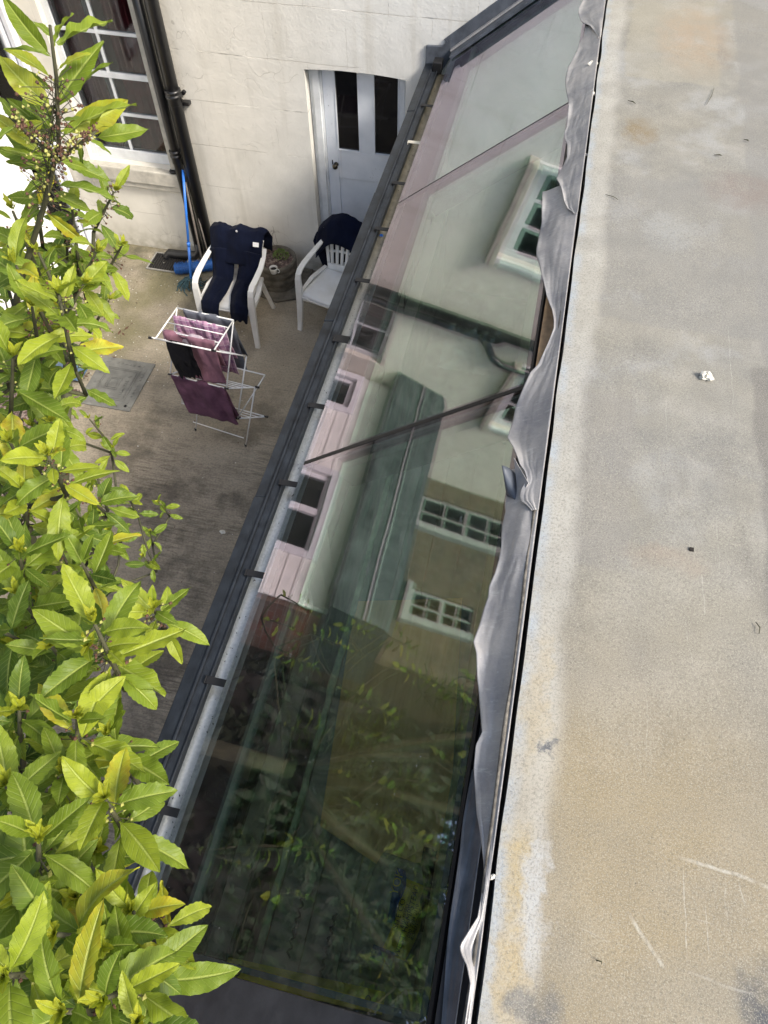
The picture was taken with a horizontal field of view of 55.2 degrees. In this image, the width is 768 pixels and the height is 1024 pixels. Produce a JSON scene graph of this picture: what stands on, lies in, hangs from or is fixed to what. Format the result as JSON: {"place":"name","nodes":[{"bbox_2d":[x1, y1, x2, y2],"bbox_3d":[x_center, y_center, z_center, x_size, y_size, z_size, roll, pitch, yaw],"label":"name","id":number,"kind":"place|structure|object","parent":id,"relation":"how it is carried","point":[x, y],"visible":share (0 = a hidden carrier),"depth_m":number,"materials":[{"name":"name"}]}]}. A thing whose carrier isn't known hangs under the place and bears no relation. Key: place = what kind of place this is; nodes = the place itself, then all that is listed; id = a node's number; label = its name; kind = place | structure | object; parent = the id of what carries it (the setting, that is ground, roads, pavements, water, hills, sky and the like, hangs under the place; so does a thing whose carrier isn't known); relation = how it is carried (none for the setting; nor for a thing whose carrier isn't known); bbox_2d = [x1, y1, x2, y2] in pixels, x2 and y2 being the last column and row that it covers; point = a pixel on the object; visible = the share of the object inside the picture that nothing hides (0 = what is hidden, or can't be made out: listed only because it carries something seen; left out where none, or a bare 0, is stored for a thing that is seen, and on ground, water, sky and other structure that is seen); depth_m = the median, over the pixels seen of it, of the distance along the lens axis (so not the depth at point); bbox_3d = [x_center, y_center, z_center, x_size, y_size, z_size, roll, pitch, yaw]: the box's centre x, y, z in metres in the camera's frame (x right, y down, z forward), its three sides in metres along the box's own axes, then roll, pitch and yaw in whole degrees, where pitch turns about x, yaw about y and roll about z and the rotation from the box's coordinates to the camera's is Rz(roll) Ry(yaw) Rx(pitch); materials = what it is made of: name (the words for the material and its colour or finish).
{"place":"outdoors","nodes":[
{"label":"outdoors","id":0,"kind":"place"},
{"bbox_2d":[0,239,327,867],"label":"ground","id":1,"kind":"structure","parent":0,"point":[197,547],"depth_m":6.42,"materials":[{"name":"concrete"}]},
{"bbox_2d":[0,382,79,495],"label":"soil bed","id":2,"kind":"object","parent":1,"relation":"on","point":[23,415],"visible":0.04,"depth_m":6.61,"materials":[{"name":"brown soil"}]},
{"bbox_2d":[0,0,95,309],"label":"boarded annexe","id":3,"kind":"structure","parent":1,"relation":"on","point":[13,178],"depth_m":6.62,"materials":[{"name":"white wood"}]},
{"bbox_2d":[0,17,87,249],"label":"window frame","id":4,"kind":"structure","parent":3,"relation":"in","point":[6,91],"depth_m":6.53,"materials":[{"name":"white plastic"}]},
{"bbox_2d":[56,361,87,380],"bbox_3d":[-2.945,-1.343,6.824,0.320,0.107,0.200,10,57,7],"label":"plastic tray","id":5,"kind":"object","parent":1,"relation":"on","point":[61,365],"visible":0.1,"depth_m":6.80,"materials":[{"name":"plastic"}]},
{"bbox_2d":[81,356,155,411],"bbox_3d":[-2.488,-1.202,6.834,0.520,0.016,0.610,10,57,7],"label":"manhole cover","id":6,"kind":"object","parent":1,"relation":"on","point":[122,384],"visible":0.79,"depth_m":6.84,"materials":[{"name":"grey metal"}]},
{"bbox_2d":[0,0,240,1023],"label":"bay tree","id":7,"kind":"object","parent":1,"relation":"on","point":[78,935],"visible":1,"depth_m":1.01,"materials":[{"name":"green plant"}]},
{"bbox_2d":[76,269,242,534],"bbox_3d":[-1.918,-0.551,6.396,3.243,0.007,4.986,10,57,7],"label":"grit","id":8,"kind":"object","parent":1,"relation":"on","point":[156,349],"visible":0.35,"depth_m":7.06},
{"bbox_2d":[24,259,294,701],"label":"leaf litter","id":9,"kind":"object","parent":1,"relation":"on","point":[119,332],"visible":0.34,"depth_m":7.13,"materials":[{"name":"brown plant"}]},
{"bbox_2d":[146,252,187,272],"bbox_3d":[-2.289,-2.650,7.805,0.400,0.015,0.280,10,57,7],"label":"drain gully","id":10,"kind":"object","parent":1,"relation":"on","point":[159,261],"visible":0.64,"depth_m":7.80,"materials":[{"name":"metal"}]},
{"bbox_2d":[177,170,206,295],"bbox_3d":[-1.921,-2.715,7.232,0.322,1.032,0.565,24,60,16],"label":"mop","id":11,"kind":"object","parent":1,"relation":"on","point":[185,281],"visible":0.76,"depth_m":7.44,"materials":[{"name":"blue plastic"}]},
{"bbox_2d":[174,182,212,273],"bbox_3d":[-1.980,-2.820,7.377,0.431,0.930,0.231,-6,56,-3],"label":"broom","id":12,"kind":"object","parent":1,"relation":"on","point":[180,267],"visible":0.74,"depth_m":7.62,"materials":[{"name":"blue plastic"}]},
{"bbox_2d":[198,219,209,259],"bbox_3d":[-1.841,-2.811,7.475,0.016,0.704,0.187,-19,58,-12],"label":"wooden stick","id":13,"kind":"object","parent":1,"relation":"on","point":[203,236],"visible":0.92,"depth_m":7.47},
{"bbox_2d":[148,307,268,446],"bbox_3d":[-1.352,-1.060,6.041,0.785,1.166,0.400,10,57,7],"label":"clothes airer","id":14,"kind":"object","parent":1,"relation":"on","point":[230,353],"visible":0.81,"depth_m":5.84,"materials":[{"name":"white metal"}]},
{"bbox_2d":[166,340,202,378],"bbox_3d":[-1.526,-1.171,5.650,0.224,0.386,0.096,10,57,7],"label":"vest","id":15,"kind":"object","parent":14,"relation":"hanging from","point":[184,361],"visible":0.96,"depth_m":5.61,"materials":[{"name":"black fabric"}]},
{"bbox_2d":[162,329,219,350],"bbox_3d":[-1.470,-1.304,5.606,0.438,0.182,0.090,13,57,9],"label":"pink cloth","id":16,"kind":"object","parent":14,"relation":"hanging from","point":[191,335],"visible":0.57,"depth_m":5.54,"materials":[{"name":"fabric"}]},
{"bbox_2d":[163,329,225,383],"bbox_3d":[-1.459,-1.211,5.713,0.435,0.459,0.102,14,57,10],"label":"jersey","id":17,"kind":"object","parent":14,"relation":"hanging from","point":[209,363],"visible":0.64,"depth_m":5.65,"materials":[{"name":"pink fabric"}]},
{"bbox_2d":[171,375,240,424],"bbox_3d":[-1.468,-0.938,6.065,0.519,0.446,0.099,15,58,10],"label":"purple towel","id":18,"kind":"object","parent":14,"relation":"hanging from","point":[201,397],"visible":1,"depth_m":6.03,"materials":[{"name":"purple fabric"}]},
{"bbox_2d":[173,315,239,374],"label":"plaid pyjamas","id":19,"kind":"object","parent":14,"relation":"hanging from","point":[224,344],"visible":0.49,"depth_m":5.70,"materials":[{"name":"pink fabric"}]},
{"bbox_2d":[183,308,247,369],"bbox_3d":[-1.334,-1.396,5.890,0.452,0.531,0.094,13,57,9],"label":"grey cloth","id":20,"kind":"object","parent":14,"relation":"hanging from","point":[237,346],"visible":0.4,"depth_m":5.73,"materials":[{"name":"fabric"}]},
{"bbox_2d":[192,241,274,348],"bbox_3d":[-1.412,-2.119,6.943,0.611,0.855,0.632,11,57,8],"label":"plastic chair","id":21,"kind":"object","parent":1,"relation":"on","point":[257,286],"visible":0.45,"depth_m":6.83,"materials":[{"name":"white plastic"}]},
{"bbox_2d":[201,221,272,323],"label":"trousers","id":22,"kind":"object","parent":21,"relation":"on","point":[240,245],"visible":0.92,"depth_m":6.80,"materials":[{"name":"blue fabric"}]},
{"bbox_2d":[255,267,312,302],"bbox_3d":[-1.057,-2.364,7.597,0.520,0.029,0.568,10,57,7],"label":"paving slab","id":23,"kind":"object","parent":1,"relation":"on","point":[288,295],"depth_m":7.49,"materials":[{"name":"concrete"}]},
{"bbox_2d":[260,228,296,291],"bbox_3d":[-1.087,-2.539,7.391,0.416,0.569,0.416,10,57,7],"label":"stone planter","id":24,"kind":"object","parent":23,"relation":"on","point":[283,259],"visible":0.85,"depth_m":7.39,"materials":[{"name":"stone"}]},
{"bbox_2d":[269,265,279,274],"bbox_3d":[-1.082,-2.377,7.230,0.079,0.065,0.095,-34,62,-20],"label":"mug","id":25,"kind":"object","parent":24,"relation":"in","point":[273,269],"visible":1,"depth_m":7.22,"materials":[{"name":"white ceramic"}]},
{"bbox_2d":[10,0,577,300],"bbox_3d":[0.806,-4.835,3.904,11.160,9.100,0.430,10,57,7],"label":"rendered house","id":26,"kind":"structure","parent":1,"relation":"on","point":[295,111],"depth_m":6.49,"materials":[{"name":"white paint"}]},
{"bbox_2d":[40,0,169,164],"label":"window frame","id":27,"kind":"structure","parent":26,"relation":"in","point":[130,153],"depth_m":6.60,"materials":[{"name":"white paint"}]},
{"bbox_2d":[132,0,203,259],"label":"drainpipe","id":28,"kind":"object","parent":26,"relation":"attached to","point":[155,73],"visible":0.94,"depth_m":6.59,"materials":[{"name":"black plastic"}]},
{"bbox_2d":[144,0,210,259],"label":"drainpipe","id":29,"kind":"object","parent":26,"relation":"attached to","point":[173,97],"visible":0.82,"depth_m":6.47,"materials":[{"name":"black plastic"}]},
{"bbox_2d":[322,70,404,264],"bbox_3d":[-0.172,-3.088,6.866,0.716,1.983,0.108,10,57,7],"label":"door","id":30,"kind":"structure","parent":26,"relation":"in","point":[365,113],"depth_m":6.49,"materials":[{"name":"paint"}]},
{"bbox_2d":[295,240,349,330],"bbox_3d":[-0.449,-2.153,6.960,0.611,0.855,0.632,23,59,15],"label":"plastic chair","id":31,"kind":"object","parent":1,"relation":"on","point":[319,288],"visible":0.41,"depth_m":6.94,"materials":[{"name":"white plastic"}]},
{"bbox_2d":[313,213,361,265],"bbox_3d":[-0.337,-2.468,7.042,0.685,0.851,0.321,23,59,15],"label":"jacket","id":32,"kind":"object","parent":31,"relation":"on","point":[340,230],"visible":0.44,"depth_m":6.77,"materials":[{"name":"fabric"}]},
{"bbox_2d":[90,0,603,1023],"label":"lean to extension","id":33,"kind":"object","parent":1,"relation":"on","point":[428,362],"visible":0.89,"depth_m":3.81,"materials":[{"name":"glass"}]},
{"bbox_2d":[194,586,312,954],"bbox_3d":[-0.680,1.050,3.593,0.060,1.070,1.900,10,57,7],"label":"window frame","id":34,"kind":"structure","parent":33,"relation":"in","point":[215,898],"depth_m":3.90,"materials":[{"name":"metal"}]},
{"bbox_2d":[327,346,385,547],"bbox_3d":[-0.228,-0.612,4.706,0.060,1.070,1.900,10,57,7],"label":"window frame","id":35,"kind":"structure","parent":33,"relation":"in","point":[344,488],"depth_m":5.26,"materials":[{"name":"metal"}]},
{"bbox_2d":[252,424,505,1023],"bbox_3d":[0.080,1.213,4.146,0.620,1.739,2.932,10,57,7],"label":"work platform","id":36,"kind":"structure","parent":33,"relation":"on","point":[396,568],"depth_m":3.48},
{"bbox_2d":[286,894,305,957],"bbox_3d":[-0.343,1.609,2.858,0.024,0.024,0.223,10,57,7],"label":"twisted cable","id":37,"kind":"object","parent":36,"relation":"on","point":[294,928],"visible":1,"depth_m":2.85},
{"bbox_2d":[227,957,385,1014],"bbox_3d":[-0.298,1.768,2.740,0.608,0.032,0.072,9,57,6],"label":"spirit level","id":38,"kind":"object","parent":36,"relation":"on","point":[373,995],"visible":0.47,"depth_m":2.73,"materials":[{"name":"metal"}]},
{"bbox_2d":[319,913,337,977],"bbox_3d":[-0.215,1.662,2.822,0.024,0.024,0.224,10,57,7],"label":"twisted cable","id":39,"kind":"object","parent":36,"relation":"on","point":[328,941],"visible":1,"depth_m":2.82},
{"bbox_2d":[348,852,422,981],"bbox_3d":[0.030,1.548,2.842,0.252,0.108,0.410,16,58,11],"label":"sand bag","id":40,"kind":"object","parent":36,"relation":"on","point":[385,935],"visible":0.98,"depth_m":2.81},
{"bbox_2d":[320,598,461,863],"bbox_3d":[0.054,0.921,3.319,0.538,0.015,1.242,5,56,4],"label":"plywood board","id":41,"kind":"object","parent":36,"relation":"on","point":[402,657],"visible":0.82,"depth_m":3.27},
{"bbox_2d":[441,0,605,1023],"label":"lead flashing","id":42,"kind":"object","parent":33,"relation":"attached to","point":[497,641],"visible":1,"depth_m":2.23,"materials":[{"name":"grey metal"}]},
{"bbox_2d":[154,91,434,873],"bbox_3d":[-0.233,-0.882,4.059,0.056,0.011,5.793,10,57,7],"label":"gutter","id":43,"kind":"object","parent":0,"point":[292,495],"visible":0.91,"depth_m":3.53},
{"bbox_2d":[472,0,767,1023],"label":"flat roofed building","id":44,"kind":"structure","parent":0,"point":[630,852],"depth_m":2.14,"materials":[{"name":"beige concrete"}]},
{"bbox_2d":[490,874,495,879],"bbox_3d":[0.256,0.857,1.724,0.018,0.011,0.012,-10,57,-6],"label":"mortar crumb","id":45,"kind":"object","parent":44,"relation":"on","point":[492,876],"visible":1,"depth_m":1.72,"materials":[{"name":"white concrete"}]},
{"bbox_2d":[699,371,713,380],"bbox_3d":[1.139,-0.480,2.589,0.050,0.030,0.041,10,57,7],"label":"mortar crumb","id":46,"kind":"object","parent":44,"relation":"on","point":[706,375],"visible":1,"depth_m":2.58,"materials":[{"name":"white concrete"}]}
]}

